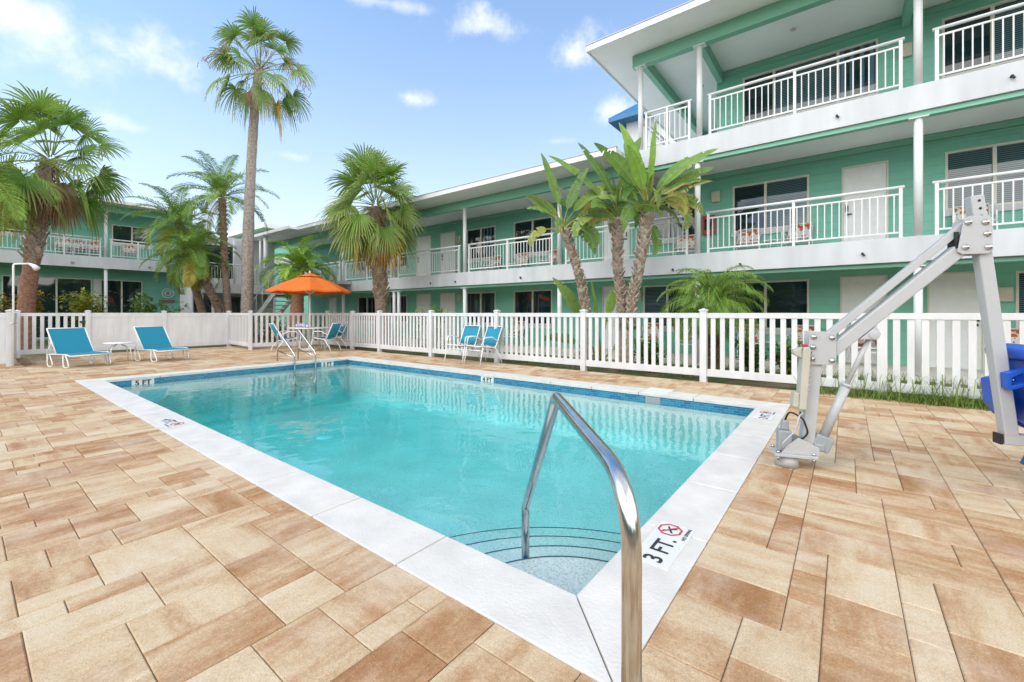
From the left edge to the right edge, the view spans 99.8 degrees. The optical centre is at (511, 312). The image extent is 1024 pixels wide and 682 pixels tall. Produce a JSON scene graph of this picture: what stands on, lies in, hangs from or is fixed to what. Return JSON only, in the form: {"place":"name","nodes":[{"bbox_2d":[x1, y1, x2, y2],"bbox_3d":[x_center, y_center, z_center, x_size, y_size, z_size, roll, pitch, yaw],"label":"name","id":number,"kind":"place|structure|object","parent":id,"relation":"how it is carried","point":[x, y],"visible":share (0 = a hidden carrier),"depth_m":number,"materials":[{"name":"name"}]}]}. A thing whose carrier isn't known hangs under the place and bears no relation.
{"place":"outdoors","nodes":[
{"label":"outdoors","id":0,"kind":"place"},
{"bbox_2d":[15,310,85,357],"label":"picket gate","id":1,"kind":"structure","parent":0,"point":[34,350],"depth_m":12.17,"materials":[{"name":"white plastic"}]},
{"bbox_2d":[118,363,395,386],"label":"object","id":2,"kind":"structure","parent":0,"point":[343,364],"depth_m":10.64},
{"bbox_2d":[227,223,307,325],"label":"building","id":3,"kind":"structure","parent":0,"point":[260,228],"depth_m":39.11,"materials":[{"name":"white paint"}]},
{"bbox_2d":[0,0,690,235],"label":"sky","id":4,"kind":"structure","parent":0,"point":[459,92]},
{"bbox_2d":[20,326,980,400],"bbox_3d":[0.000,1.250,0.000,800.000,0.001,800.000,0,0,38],"label":"ground","id":5,"kind":"structure","parent":0,"point":[763,384],"depth_m":9.86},
{"bbox_2d":[0,287,50,327],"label":"croton shrub","id":6,"kind":"object","parent":5,"relation":"on","point":[2,310],"visible":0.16,"depth_m":16.05,"materials":[{"name":"green plant"}]},
{"bbox_2d":[0,127,84,244],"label":"queen palm","id":7,"kind":"object","parent":5,"relation":"on","point":[11,204],"visible":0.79,"depth_m":12.81,"materials":[{"name":"green plant"}]},
{"bbox_2d":[0,81,134,349],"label":"fan palm","id":8,"kind":"object","parent":5,"relation":"on","point":[53,115],"visible":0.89,"depth_m":14.36,"materials":[{"name":"green plant"}]},
{"bbox_2d":[50,287,122,326],"bbox_3d":[-17.489,0.097,17.821,1.930,2.334,1.900,0,0,25],"label":"croton shrub","id":9,"kind":"object","parent":5,"relation":"on","point":[85,303],"visible":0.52,"depth_m":17.54,"materials":[{"name":"green plant"}]},
{"bbox_2d":[0,194,198,339],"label":"lobby wing","id":10,"kind":"structure","parent":5,"relation":"on","point":[65,272],"depth_m":20.68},
{"bbox_2d":[0,209,47,239],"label":"window","id":11,"kind":"structure","parent":10,"relation":"in","point":[5,209],"depth_m":18.96,"materials":[{"name":"black glass"}]},
{"bbox_2d":[2,275,91,338],"bbox_3d":[-21.331,-0.240,19.868,0.087,2.820,2.850,0,0,38],"label":"window","id":12,"kind":"structure","parent":10,"relation":"in","point":[57,286],"depth_m":19.96,"materials":[{"name":"black glass"}]},
{"bbox_2d":[55,238,73,254],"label":"patio chair","id":13,"kind":"object","parent":10,"relation":"on","point":[59,243],"visible":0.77,"depth_m":19.95,"materials":[{"name":"white"}]},
{"bbox_2d":[70,239,89,255],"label":"patio chair","id":14,"kind":"object","parent":10,"relation":"on","point":[80,245],"visible":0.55,"depth_m":20.35,"materials":[{"name":"white"}]},
{"bbox_2d":[84,240,103,254],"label":"patio chair","id":15,"kind":"object","parent":10,"relation":"on","point":[90,243],"visible":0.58,"depth_m":20.74,"materials":[{"name":"white"}]},
{"bbox_2d":[101,279,142,312],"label":"window","id":16,"kind":"structure","parent":10,"relation":"in","point":[126,289],"depth_m":21.82,"materials":[{"name":"black glass"}]},
{"bbox_2d":[121,244,136,258],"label":"patio chair","id":17,"kind":"object","parent":10,"relation":"on","point":[133,249],"visible":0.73,"depth_m":21.78,"materials":[{"name":"white"}]},
{"bbox_2d":[112,224,151,248],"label":"window","id":18,"kind":"structure","parent":10,"relation":"in","point":[120,232],"depth_m":22.04,"materials":[{"name":"black glass"}]},
{"bbox_2d":[161,288,174,301],"bbox_3d":[-18.585,-0.953,23.275,0.100,0.745,0.600,0,0,38],"label":"wall ornament","id":19,"kind":"object","parent":10,"relation":"attached to","point":[167,295],"depth_m":23.26,"materials":[{"name":"white paint"}]},
{"bbox_2d":[123,291,159,312],"bbox_3d":[-16.108,0.167,18.665,1.383,2.192,0.900,0,0,-12],"label":"flowering shrub","id":20,"kind":"object","parent":5,"relation":"on","point":[147,309],"visible":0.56,"depth_m":18.67,"materials":[{"name":"green plant"}]},
{"bbox_2d":[120,183,219,312],"bbox_3d":[-14.614,-2.016,18.841,3.663,6.664,3.777,0,0,-21],"label":"date palm","id":21,"kind":"object","parent":5,"relation":"on","point":[175,213],"visible":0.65,"depth_m":18.52,"materials":[{"name":"green plant"}]},
{"bbox_2d":[155,299,187,312],"bbox_3d":[-15.411,0.328,19.405,1.417,1.872,1.279,0,0,38],"label":"leafy shrub","id":22,"kind":"object","parent":5,"relation":"on","point":[162,308],"visible":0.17,"depth_m":19.39,"materials":[{"name":"green plant"}]},
{"bbox_2d":[138,220,241,312],"bbox_3d":[-13.053,-1.208,17.668,3.161,4.996,3.403,0,0,38],"label":"date palm","id":23,"kind":"object","parent":5,"relation":"on","point":[191,240],"visible":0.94,"depth_m":17.37,"materials":[{"name":"green plant"}]},
{"bbox_2d":[166,150,279,312],"bbox_3d":[-11.987,-2.587,18.120,3.720,7.728,3.686,0,0,16],"label":"date palm","id":24,"kind":"object","parent":5,"relation":"on","point":[221,183],"visible":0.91,"depth_m":17.86,"materials":[{"name":"green plant"}]},
{"bbox_2d":[180,233,284,335],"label":"corner wing","id":25,"kind":"structure","parent":5,"relation":"on","point":[234,259],"depth_m":22.42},
{"bbox_2d":[193,245,240,312],"bbox_3d":[-15.110,-1.155,22.415,0.035,4.630,2.580,0,0,38],"label":"window","id":26,"kind":"structure","parent":25,"relation":"in","point":[236,301],"depth_m":22.26,"materials":[{"name":"black glass"}]},
{"bbox_2d":[197,5,317,342],"bbox_3d":[-9.917,-5.200,17.038,3.846,12.946,4.015,0,0,38],"label":"fan palm","id":27,"kind":"object","parent":5,"relation":"on","point":[256,98],"visible":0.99,"depth_m":16.83,"materials":[{"name":"green plant"}]},
{"bbox_2d":[258,316,286,339],"bbox_3d":[-9.275,0.644,16.778,1.152,1.243,1.260,0,0,38],"label":"garden shrub","id":28,"kind":"object","parent":5,"relation":"on","point":[280,328],"visible":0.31,"depth_m":16.68,"materials":[{"name":"green plant"}]},
{"bbox_2d":[253,235,338,341],"bbox_3d":[-8.408,-0.862,16.891,2.842,4.279,2.967,0,0,38],"label":"christmas palm","id":29,"kind":"object","parent":5,"relation":"on","point":[300,261],"visible":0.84,"depth_m":16.75,"materials":[{"name":"green plant"}]},
{"bbox_2d":[254,258,350,336],"bbox_3d":[-10.378,-0.556,20.313,6.100,3.592,2.380,0,0,38],"label":"outdoor stair","id":30,"kind":"object","parent":5,"relation":"on","point":[268,301],"visible":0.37,"depth_m":19.55,"materials":[{"name":"white paint"}]},
{"bbox_2d":[315,143,427,348],"bbox_3d":[-4.791,-2.229,15.001,3.587,7.003,3.896,0,0,38],"label":"fan palm","id":31,"kind":"object","parent":5,"relation":"on","point":[376,239],"visible":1,"depth_m":14.55,"materials":[{"name":"green plant"}]},
{"bbox_2d":[415,306,424,346],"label":"leafy shrub","id":32,"kind":"object","parent":5,"relation":"on","point":[419,325],"visible":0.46,"depth_m":14.25,"materials":[{"name":"green plant"}]},
{"bbox_2d":[425,304,446,345],"bbox_3d":[-2.470,0.486,13.792,0.848,1.552,0.644,0,0,22],"label":"leafy shrub","id":33,"kind":"object","parent":5,"relation":"on","point":[441,310],"visible":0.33,"depth_m":13.75,"materials":[{"name":"green plant"}]},
{"bbox_2d":[526,153,615,359],"bbox_3d":[1.296,-1.243,10.267,1.927,5.036,2.030,0,0,-28],"label":"bird of paradise","id":34,"kind":"object","parent":5,"relation":"on","point":[563,228],"visible":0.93,"depth_m":10.13,"materials":[{"name":"green plant"}]},
{"bbox_2d":[544,277,635,360],"bbox_3d":[1.891,0.230,10.086,2.309,2.202,1.083,0,0,-6],"label":"bird of paradise","id":35,"kind":"object","parent":5,"relation":"on","point":[568,295],"visible":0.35,"depth_m":10.50,"materials":[{"name":"green plant"}]},
{"bbox_2d":[548,137,662,361],"bbox_3d":[2.435,-1.532,10.333,2.533,5.607,2.276,0,0,38],"label":"bird of paradise","id":36,"kind":"object","parent":5,"relation":"on","point":[616,231],"visible":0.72,"depth_m":10.22,"materials":[{"name":"green plant"}]},
{"bbox_2d":[270,333,983,384],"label":"walkway","id":37,"kind":"structure","parent":5,"relation":"on","point":[948,372],"depth_m":10.03,"materials":[{"name":"concrete"}]},
{"bbox_2d":[503,321,524,343],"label":"patio chair","id":38,"kind":"object","parent":37,"relation":"on","point":[518,329],"visible":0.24,"depth_m":16.14,"materials":[{"name":"multicoloured"}]},
{"bbox_2d":[641,323,658,345],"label":"patio chair","id":39,"kind":"object","parent":37,"relation":"on","point":[657,329],"visible":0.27,"depth_m":13.07,"materials":[{"name":"multicoloured"}]},
{"bbox_2d":[737,324,758,358],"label":"patio chair","id":40,"kind":"object","parent":37,"relation":"on","point":[756,339],"visible":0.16,"depth_m":11.36,"materials":[{"name":"multicoloured"}]},
{"bbox_2d":[786,325,813,346],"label":"patio chair","id":41,"kind":"object","parent":37,"relation":"on","point":[800,332],"visible":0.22,"depth_m":10.79,"materials":[{"name":"multicoloured"}]},
{"bbox_2d":[846,326,887,368],"bbox_3d":[7.950,0.753,9.685,0.614,0.902,0.796,0,0,28],"label":"patio chair","id":42,"kind":"object","parent":37,"relation":"on","point":[873,342],"visible":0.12,"depth_m":9.81,"materials":[{"name":"multicoloured"}]},
{"bbox_2d":[1011,328,1018,343],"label":"patio chair","id":43,"kind":"object","parent":37,"relation":"on","point":[1014,335],"visible":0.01,"depth_m":8.64,"materials":[{"name":"multicoloured"}]},
{"bbox_2d":[254,0,1023,377],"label":"motel wing","id":44,"kind":"structure","parent":5,"relation":"on","point":[876,142],"depth_m":10.38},
{"bbox_2d":[328,297,336,320],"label":"door","id":45,"kind":"structure","parent":44,"relation":"in","point":[332,302],"depth_m":24.66,"materials":[{"name":"paint"}]},
{"bbox_2d":[358,296,374,323],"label":"window","id":46,"kind":"structure","parent":44,"relation":"in","point":[365,304],"depth_m":22.70,"materials":[{"name":"black glass"}]},
{"bbox_2d":[389,244,406,270],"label":"window","id":47,"kind":"structure","parent":44,"relation":"in","point":[404,244],"depth_m":20.84,"materials":[{"name":"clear glass"}]},
{"bbox_2d":[390,295,406,324],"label":"window","id":48,"kind":"structure","parent":44,"relation":"in","point":[403,297],"depth_m":20.90,"materials":[{"name":"black glass"}]},
{"bbox_2d":[416,235,430,275],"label":"door","id":49,"kind":"structure","parent":44,"relation":"in","point":[425,242],"depth_m":19.93,"materials":[{"name":"paint"}]},
{"bbox_2d":[417,293,430,338],"bbox_3d":[-4.058,0.160,19.878,0.980,2.080,0.080,0,0,38],"label":"door","id":50,"kind":"structure","parent":44,"relation":"in","point":[424,300],"depth_m":19.90,"materials":[{"name":"paint"}]},
{"bbox_2d":[440,292,454,339],"bbox_3d":[-2.807,0.160,18.913,0.940,2.080,0.072,0,0,38],"label":"door","id":51,"kind":"structure","parent":44,"relation":"in","point":[447,300],"depth_m":18.90,"materials":[{"name":"paint"}]},
{"bbox_2d":[440,231,454,273],"bbox_3d":[-2.809,-2.475,18.910,0.940,2.110,0.080,0,0,38],"label":"door","id":52,"kind":"structure","parent":44,"relation":"in","point":[447,239],"depth_m":18.94,"materials":[{"name":"paint"}]},
{"bbox_2d":[467,292,495,326],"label":"window","id":53,"kind":"structure","parent":44,"relation":"in","point":[477,302],"depth_m":17.70,"materials":[{"name":"black glass"}]},
{"bbox_2d":[467,225,495,262],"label":"window","id":54,"kind":"structure","parent":44,"relation":"in","point":[483,234],"depth_m":17.70,"materials":[{"name":"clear glass"}]},
{"bbox_2d":[480,255,501,269],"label":"patio chair","id":55,"kind":"object","parent":44,"relation":"on","point":[494,260],"visible":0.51,"depth_m":16.98,"materials":[{"name":"white"}]},
{"bbox_2d":[509,252,529,267],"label":"patio chair","id":56,"kind":"object","parent":44,"relation":"on","point":[526,255],"visible":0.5,"depth_m":16.16,"materials":[{"name":"multicoloured"}]},
{"bbox_2d":[512,216,551,258],"bbox_3d":[0.769,-2.795,16.125,1.810,1.410,0.125,0,0,38],"label":"window","id":57,"kind":"structure","parent":44,"relation":"in","point":[526,227],"depth_m":16.12,"materials":[{"name":"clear glass"}]},
{"bbox_2d":[513,289,551,328],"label":"window","id":58,"kind":"structure","parent":44,"relation":"in","point":[525,301],"depth_m":16.11,"materials":[{"name":"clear glass"}]},
{"bbox_2d":[537,249,556,265],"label":"patio chair","id":59,"kind":"object","parent":44,"relation":"on","point":[554,255],"visible":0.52,"depth_m":15.26,"materials":[{"name":"multicoloured"}]},
{"bbox_2d":[602,285,629,348],"bbox_3d":[3.405,0.160,14.090,0.950,2.080,0.080,0,0,38],"label":"door","id":60,"kind":"structure","parent":44,"relation":"in","point":[606,290],"depth_m":14.27,"materials":[{"name":"paint"}]},
{"bbox_2d":[602,202,629,260],"bbox_3d":[3.405,-2.475,14.090,0.950,2.110,0.080,0,0,38],"label":"door","id":61,"kind":"structure","parent":44,"relation":"in","point":[604,223],"depth_m":14.22,"materials":[{"name":"paint"}]},
{"bbox_2d":[642,284,694,331],"bbox_3d":[4.748,-0.140,13.039,1.640,1.420,0.125,0,0,38],"label":"window","id":62,"kind":"structure","parent":44,"relation":"in","point":[651,293],"depth_m":13.25,"materials":[{"name":"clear glass"}]},
{"bbox_2d":[643,193,694,244],"bbox_3d":[4.748,-2.795,13.039,1.640,1.410,0.125,0,0,38],"label":"window","id":63,"kind":"structure","parent":44,"relation":"in","point":[691,230],"depth_m":13.01,"materials":[{"name":"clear glass"}]},
{"bbox_2d":[673,234,694,254],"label":"patio chair","id":64,"kind":"object","parent":44,"relation":"on","point":[691,242],"visible":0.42,"depth_m":12.49,"materials":[{"name":"multicoloured"}]},
{"bbox_2d":[702,215,715,234],"bbox_3d":[5.600,-2.495,12.253,0.330,0.530,0.164,0,0,38],"label":"extinguisher cabinet","id":65,"kind":"object","parent":44,"relation":"attached to","point":[704,225],"visible":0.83,"depth_m":12.22,"materials":[{"name":"metal"}]},
{"bbox_2d":[733,228,760,250],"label":"patio chair","id":66,"kind":"object","parent":44,"relation":"on","point":[749,236],"visible":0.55,"depth_m":11.55,"materials":[{"name":"multicoloured"}]},
{"bbox_2d":[731,174,808,237],"bbox_3d":[6.822,-2.795,11.430,1.810,1.410,0.125,0,0,38],"label":"window","id":67,"kind":"structure","parent":44,"relation":"in","point":[797,187],"depth_m":11.42,"materials":[{"name":"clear glass"}]},
{"bbox_2d":[733,279,808,334],"bbox_3d":[6.822,-0.140,11.430,1.810,1.420,0.125,0,0,38],"label":"window","id":68,"kind":"structure","parent":44,"relation":"in","point":[787,296],"depth_m":11.30,"materials":[{"name":"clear glass"}]},
{"bbox_2d":[761,239,782,247],"bbox_3d":[6.629,-1.609,10.994,0.480,0.462,0.480,0,0,38],"label":"side table","id":69,"kind":"object","parent":44,"relation":"on","point":[773,240],"visible":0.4,"depth_m":10.96,"materials":[{"name":"white"}]},
{"bbox_2d":[781,222,812,246],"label":"patio chair","id":70,"kind":"object","parent":44,"relation":"on","point":[800,231],"visible":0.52,"depth_m":10.80,"materials":[{"name":"multicoloured"}]},
{"bbox_2d":[743,38,879,125],"bbox_3d":[7.446,-5.700,10.946,2.890,1.440,0.125,0,0,38],"label":"window","id":71,"kind":"structure","parent":44,"relation":"in","point":[841,68],"depth_m":10.87,"materials":[{"name":"clear glass"}]},
{"bbox_2d":[840,275,886,363],"bbox_3d":[8.354,0.160,10.256,0.870,2.080,0.072,0,0,38],"label":"door","id":72,"kind":"structure","parent":44,"relation":"in","point":[854,290],"depth_m":10.31,"materials":[{"name":"paint"}]},
{"bbox_2d":[842,160,887,241],"bbox_3d":[8.371,-2.475,10.237,0.860,2.110,0.080,0,0,38],"label":"door","id":73,"kind":"structure","parent":44,"relation":"in","point":[869,176],"depth_m":10.23,"materials":[{"name":"paint"}]},
{"bbox_2d":[927,271,983,369],"bbox_3d":[9.568,0.160,9.309,0.870,2.080,0.080,0,0,38],"label":"door","id":74,"kind":"structure","parent":44,"relation":"in","point":[950,292],"depth_m":9.33,"materials":[{"name":"paint"}]},
{"bbox_2d":[954,203,997,229],"bbox_3d":[9.421,-1.827,8.797,0.614,0.902,0.795,0,0,42],"label":"patio chair","id":75,"kind":"object","parent":44,"relation":"on","point":[957,212],"visible":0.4,"depth_m":8.91,"materials":[{"name":"multicoloured"}]},
{"bbox_2d":[941,0,1023,78],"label":"window","id":76,"kind":"structure","parent":44,"relation":"in","point":[1018,19],"depth_m":9.06,"materials":[{"name":"clear glass"}]},
{"bbox_2d":[945,139,1023,216],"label":"window","id":77,"kind":"structure","parent":44,"relation":"in","point":[1006,156],"depth_m":9.01,"materials":[{"name":"clear glass"}]},
{"bbox_2d":[1016,271,1023,327],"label":"window","id":78,"kind":"structure","parent":44,"relation":"in","point":[1019,274],"depth_m":8.74,"materials":[{"name":"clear glass"}]},
{"bbox_2d":[633,334,666,372],"bbox_3d":[2.865,0.857,9.158,0.619,0.818,1.042,0,0,-10],"label":"garden shrub","id":79,"kind":"object","parent":5,"relation":"on","point":[649,352],"visible":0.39,"depth_m":8.99,"materials":[{"name":"green plant"}]},
{"bbox_2d":[587,120,716,362],"bbox_3d":[3.273,-1.550,9.972,2.667,5.645,2.435,0,0,38],"label":"bird of paradise","id":80,"kind":"object","parent":5,"relation":"on","point":[671,187],"visible":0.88,"depth_m":9.87,"materials":[{"name":"green plant"}]},
{"bbox_2d":[325,341,980,395],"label":"bed weeds","id":81,"kind":"object","parent":5,"relation":"on","point":[693,376],"visible":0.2,"depth_m":9.15,"materials":[{"name":"green plant"}]},
{"bbox_2d":[325,308,1023,398],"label":"picket fence","id":82,"kind":"object","parent":5,"relation":"on","point":[703,372],"visible":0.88,"depth_m":7.86,"materials":[{"name":"white plastic"}]},
{"bbox_2d":[657,265,772,369],"bbox_3d":[4.126,0.134,8.875,2.084,2.271,2.097,0,0,-20],"label":"pygmy palm","id":83,"kind":"object","parent":5,"relation":"on","point":[717,301],"visible":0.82,"depth_m":8.64,"materials":[{"name":"green plant"}]},
{"bbox_2d":[735,332,769,380],"bbox_3d":[4.424,0.794,7.997,0.675,0.938,0.710,0,0,38],"label":"garden shrub","id":84,"kind":"object","parent":5,"relation":"on","point":[746,356],"visible":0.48,"depth_m":7.87,"materials":[{"name":"green plant"}]},
{"bbox_2d":[768,339,801,374],"bbox_3d":[5.278,0.877,8.115,0.867,0.777,0.826,0,0,-26],"label":"garden shrub","id":85,"kind":"object","parent":5,"relation":"on","point":[788,359],"visible":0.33,"depth_m":8.07,"materials":[{"name":"green plant"}]},
{"bbox_2d":[790,370,989,410],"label":"grass","id":86,"kind":"structure","parent":5,"relation":"on","point":[935,399],"depth_m":5.87,"materials":[{"name":"green plant"}]},
{"bbox_2d":[0,345,1023,681],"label":"pool deck","id":87,"kind":"structure","parent":0,"point":[212,619],"depth_m":2.06,"materials":[{"name":"concrete"}]},
{"bbox_2d":[0,313,5,363],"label":"privacy fence","id":88,"kind":"object","parent":87,"relation":"on","point":[2,338],"visible":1,"depth_m":9.84,"materials":[{"name":"white plastic"}]},
{"bbox_2d":[5,309,16,365],"bbox_3d":[-12.541,0.588,10.800,2.747,1.345,0.164,0,0,42],"label":"fence post","id":89,"kind":"object","parent":87,"relation":"on","point":[8,338],"visible":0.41,"depth_m":9.89,"materials":[{"name":"white plastic"}]},
{"bbox_2d":[10,263,40,365],"bbox_3d":[-11.209,0.031,9.930,0.500,2.379,0.129,0,0,-22],"label":"outdoor shower","id":90,"kind":"object","parent":87,"relation":"on","point":[35,267],"visible":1,"depth_m":9.88,"materials":[{"name":"white"}]},
{"bbox_2d":[15,356,46,366],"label":"leaf litter","id":91,"kind":"object","parent":87,"relation":"on","point":[25,364],"visible":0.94,"depth_m":10.93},
{"bbox_2d":[46,327,112,368],"bbox_3d":[-9.980,0.783,9.929,1.087,0.874,0.767,0,0,22],"label":"lounge chair","id":92,"kind":"object","parent":87,"relation":"on","point":[70,341],"visible":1,"depth_m":10.00,"materials":[{"name":"blue"}]},
{"bbox_2d":[103,342,134,362],"bbox_3d":[-9.846,0.981,10.801,0.600,0.482,0.600,0,0,38],"label":"side table","id":93,"kind":"object","parent":87,"relation":"on","point":[117,343],"visible":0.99,"depth_m":10.75,"materials":[{"name":"white"}]},
{"bbox_2d":[84,310,231,350],"bbox_3d":[-11.593,0.588,14.422,0.139,1.345,3.879,0,0,38],"label":"privacy fence","id":94,"kind":"object","parent":87,"relation":"on","point":[192,329],"visible":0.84,"depth_m":14.33,"materials":[{"name":"white plastic"}]},
{"bbox_2d":[229,313,247,346],"bbox_3d":[-9.580,0.569,15.126,2.214,1.132,0.048,0,0,42],"label":"picket fence","id":95,"kind":"object","parent":94,"relation":"attached to","point":[234,328],"visible":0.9,"depth_m":15.15,"materials":[{"name":"white plastic"}]},
{"bbox_2d":[133,326,190,361],"bbox_3d":[-9.049,0.783,11.130,1.087,0.874,0.767,0,0,22],"label":"lounge chair","id":96,"kind":"object","parent":87,"relation":"on","point":[153,338],"visible":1,"depth_m":11.18,"materials":[{"name":"blue"}]},
{"bbox_2d":[269,323,301,352],"bbox_3d":[-7.058,0.773,13.390,0.795,0.902,0.614,0,0,-44],"label":"sling chair","id":97,"kind":"object","parent":87,"relation":"on","point":[273,327],"visible":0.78,"depth_m":13.25,"materials":[{"name":"blue"}]},
{"bbox_2d":[248,310,325,349],"bbox_3d":[-7.748,0.588,14.953,2.412,1.345,0.139,0,0,-32],"label":"picket fence","id":98,"kind":"object","parent":87,"relation":"on","point":[267,343],"visible":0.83,"depth_m":14.76,"materials":[{"name":"white plastic"}]},
{"bbox_2d":[277,329,316,396],"bbox_3d":[-5.428,1.226,10.867,0.980,1.588,0.562,0,0,38],"label":"pool ladder","id":99,"kind":"object","parent":87,"relation":"on","point":[294,357],"visible":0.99,"depth_m":10.78,"materials":[{"name":"silver metal"}]},
{"bbox_2d":[265,271,350,350],"bbox_3d":[-6.643,-0.083,14.164,2.417,2.605,2.417,0,0,38],"label":"patio umbrella","id":100,"kind":"object","parent":87,"relation":"on","point":[309,283],"visible":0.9,"depth_m":13.70,"materials":[{"name":"orange"}]},
{"bbox_2d":[287,327,330,350],"bbox_3d":[-6.643,0.849,14.164,1.320,0.749,1.320,0,0,38],"label":"patio table","id":101,"kind":"object","parent":87,"relation":"on","point":[300,328],"visible":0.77,"depth_m":13.96,"materials":[{"name":"white"}]},
{"bbox_2d":[309,323,341,351],"bbox_3d":[-5.917,0.773,13.742,0.795,0.902,0.614,0,0,10],"label":"sling chair","id":102,"kind":"object","parent":87,"relation":"on","point":[334,330],"visible":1,"depth_m":13.65,"materials":[{"name":"blue"}]},
{"bbox_2d":[319,322,347,348],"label":"sling chair","id":103,"kind":"object","parent":87,"relation":"on","point":[341,331],"visible":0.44,"depth_m":14.79,"materials":[{"name":"blue"}]},
{"bbox_2d":[76,356,789,681],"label":"swimming pool","id":104,"kind":"structure","parent":87,"relation":"in","point":[420,472],"depth_m":5.31,"materials":[{"name":"liquid"}]},
{"bbox_2d":[444,325,480,363],"bbox_3d":[-1.226,0.773,10.855,0.614,0.902,0.795,0,0,33],"label":"sling chair","id":105,"kind":"object","parent":87,"relation":"on","point":[470,330],"visible":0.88,"depth_m":11.04,"materials":[{"name":"blue"}]},
{"bbox_2d":[464,326,502,365],"bbox_3d":[-0.677,0.773,10.429,0.614,0.902,0.795,0,0,44],"label":"sling chair","id":106,"kind":"object","parent":87,"relation":"on","point":[492,336],"visible":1,"depth_m":10.55,"materials":[{"name":"blue"}]},
{"bbox_2d":[521,392,641,681],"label":"pool handrail","id":107,"kind":"object","parent":87,"relation":"on","point":[631,560],"visible":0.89,"depth_m":1.05,"materials":[{"name":"stainless steel"}]},
{"bbox_2d":[769,194,1023,468],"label":"pool lift","id":108,"kind":"object","parent":87,"relation":"on","point":[1002,383],"visible":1,"depth_m":3.17,"materials":[{"name":"silver metal"}]},
{"bbox_2d":[0,372,1023,681],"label":"paver bedding","id":109,"kind":"object","parent":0,"point":[582,610],"visible":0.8,"depth_m":1.91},
{"bbox_2d":[608,104,674,149],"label":"roof tower","id":110,"kind":"structure","parent":0,"point":[627,119],"depth_m":25.38,"materials":[{"name":"blue paint"}]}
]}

